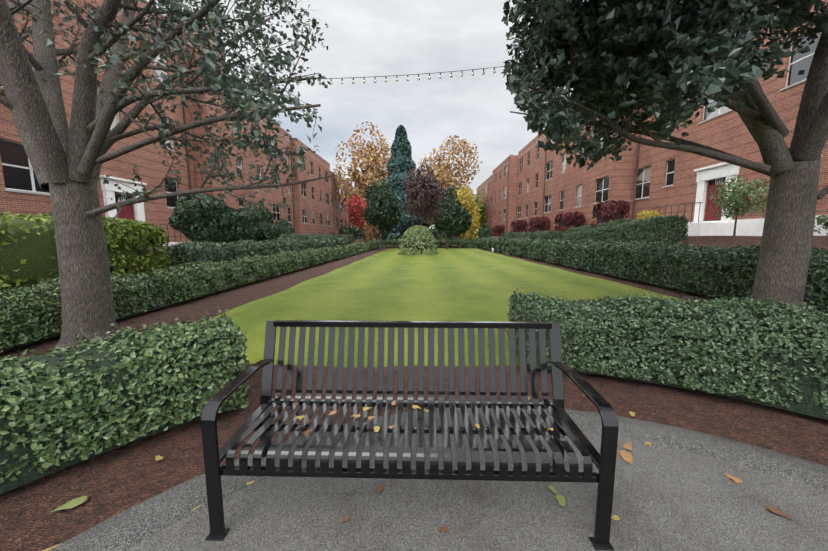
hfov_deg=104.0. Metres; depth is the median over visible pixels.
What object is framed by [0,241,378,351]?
long hedge
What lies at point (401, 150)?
spruce tree
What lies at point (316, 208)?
building
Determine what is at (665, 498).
pad paving
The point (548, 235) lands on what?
low hedge
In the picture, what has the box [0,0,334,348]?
tree
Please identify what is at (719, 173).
entrance
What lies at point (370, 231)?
shrub
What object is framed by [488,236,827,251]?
bank ground
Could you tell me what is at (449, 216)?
round tree
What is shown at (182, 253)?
low hedge
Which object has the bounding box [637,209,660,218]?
yellow shrub
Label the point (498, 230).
burgundy shrub
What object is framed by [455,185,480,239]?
yellow autumn tree
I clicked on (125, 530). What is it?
pad kerb
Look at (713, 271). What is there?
long hedge
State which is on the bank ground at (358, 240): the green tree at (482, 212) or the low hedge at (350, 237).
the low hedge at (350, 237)
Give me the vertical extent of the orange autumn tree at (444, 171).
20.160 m
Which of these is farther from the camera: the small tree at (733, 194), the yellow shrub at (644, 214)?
the yellow shrub at (644, 214)
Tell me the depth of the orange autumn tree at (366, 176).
57.88 m
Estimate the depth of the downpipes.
21.54 m
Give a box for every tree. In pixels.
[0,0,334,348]
[333,122,390,228]
[347,194,368,236]
[363,178,401,249]
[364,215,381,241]
[376,125,424,239]
[404,164,444,254]
[414,134,481,226]
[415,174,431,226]
[426,186,463,248]
[444,207,471,239]
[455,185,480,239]
[472,193,486,227]
[501,0,827,316]
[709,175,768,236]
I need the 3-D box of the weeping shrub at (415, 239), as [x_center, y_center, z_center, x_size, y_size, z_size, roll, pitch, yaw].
[0.284,-2.419,23.740,3.066,2.587,2.673,0,7,1]
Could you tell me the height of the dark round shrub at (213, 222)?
2.221 m
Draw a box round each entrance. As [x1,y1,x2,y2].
[99,175,186,245]
[652,162,739,235]
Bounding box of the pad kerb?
[49,408,827,550]
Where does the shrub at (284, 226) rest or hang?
on the bank ground at (358, 240)
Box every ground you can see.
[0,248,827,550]
[150,239,367,250]
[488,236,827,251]
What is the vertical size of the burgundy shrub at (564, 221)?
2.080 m
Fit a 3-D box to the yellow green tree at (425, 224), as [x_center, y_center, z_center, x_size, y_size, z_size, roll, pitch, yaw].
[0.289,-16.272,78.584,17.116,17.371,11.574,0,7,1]
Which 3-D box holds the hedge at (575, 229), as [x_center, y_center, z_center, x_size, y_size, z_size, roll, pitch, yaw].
[12.530,-2.918,23.196,1.528,1.894,8.722,0,7,1]
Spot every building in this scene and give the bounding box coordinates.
[0,0,357,242]
[476,0,827,235]
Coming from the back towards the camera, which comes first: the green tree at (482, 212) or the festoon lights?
the green tree at (482, 212)
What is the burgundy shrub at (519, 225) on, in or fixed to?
on the bank ground at (817, 241)
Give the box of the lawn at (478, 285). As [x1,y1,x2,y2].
[208,248,692,366]
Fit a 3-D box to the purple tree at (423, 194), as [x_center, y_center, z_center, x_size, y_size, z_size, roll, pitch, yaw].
[0.713,-4.661,23.293,2.958,6.431,3.037,0,7,1]
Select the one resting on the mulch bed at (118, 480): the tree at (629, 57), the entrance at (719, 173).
the tree at (629, 57)
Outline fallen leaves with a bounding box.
[42,254,794,550]
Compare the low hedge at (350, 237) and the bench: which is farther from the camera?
the low hedge at (350, 237)
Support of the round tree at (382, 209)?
on the mulch bed at (118, 480)
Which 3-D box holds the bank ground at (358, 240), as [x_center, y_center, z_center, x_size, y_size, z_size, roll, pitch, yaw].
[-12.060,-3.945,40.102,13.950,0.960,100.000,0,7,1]
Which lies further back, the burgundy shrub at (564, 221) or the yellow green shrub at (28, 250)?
the burgundy shrub at (564, 221)
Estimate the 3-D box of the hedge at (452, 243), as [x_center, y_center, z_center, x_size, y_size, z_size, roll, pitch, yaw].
[1.538,-3.831,38.345,13.317,1.255,1.570,0,7,1]
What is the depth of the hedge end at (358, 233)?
54.34 m
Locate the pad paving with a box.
[126,426,827,550]
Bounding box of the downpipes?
[177,42,642,234]
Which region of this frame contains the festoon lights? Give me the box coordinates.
[285,58,569,84]
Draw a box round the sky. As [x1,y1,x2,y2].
[147,0,686,228]
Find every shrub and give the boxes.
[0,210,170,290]
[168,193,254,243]
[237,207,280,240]
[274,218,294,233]
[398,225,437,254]
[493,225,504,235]
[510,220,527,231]
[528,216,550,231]
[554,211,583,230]
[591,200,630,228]
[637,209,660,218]
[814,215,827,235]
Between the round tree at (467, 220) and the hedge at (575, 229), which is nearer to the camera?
the hedge at (575, 229)
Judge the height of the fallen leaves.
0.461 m
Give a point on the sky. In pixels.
(368, 39)
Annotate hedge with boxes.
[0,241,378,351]
[0,306,253,493]
[156,237,349,266]
[259,233,354,241]
[371,238,477,247]
[477,237,827,314]
[501,230,565,239]
[504,287,827,419]
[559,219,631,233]
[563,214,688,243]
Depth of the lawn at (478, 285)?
7.41 m
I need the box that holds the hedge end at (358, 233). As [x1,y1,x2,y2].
[338,225,492,239]
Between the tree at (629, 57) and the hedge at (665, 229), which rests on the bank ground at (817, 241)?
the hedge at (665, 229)
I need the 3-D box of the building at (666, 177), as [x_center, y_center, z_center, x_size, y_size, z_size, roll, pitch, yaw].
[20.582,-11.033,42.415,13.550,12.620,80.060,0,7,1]
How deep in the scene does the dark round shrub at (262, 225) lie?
16.20 m
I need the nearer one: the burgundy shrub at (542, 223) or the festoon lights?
the festoon lights
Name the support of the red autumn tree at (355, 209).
on the mulch bed at (118, 480)
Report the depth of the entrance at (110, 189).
15.70 m
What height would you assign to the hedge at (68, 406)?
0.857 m
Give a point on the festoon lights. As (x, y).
(429, 77)
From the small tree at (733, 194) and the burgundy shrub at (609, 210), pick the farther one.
the burgundy shrub at (609, 210)
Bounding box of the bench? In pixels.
[201,320,618,550]

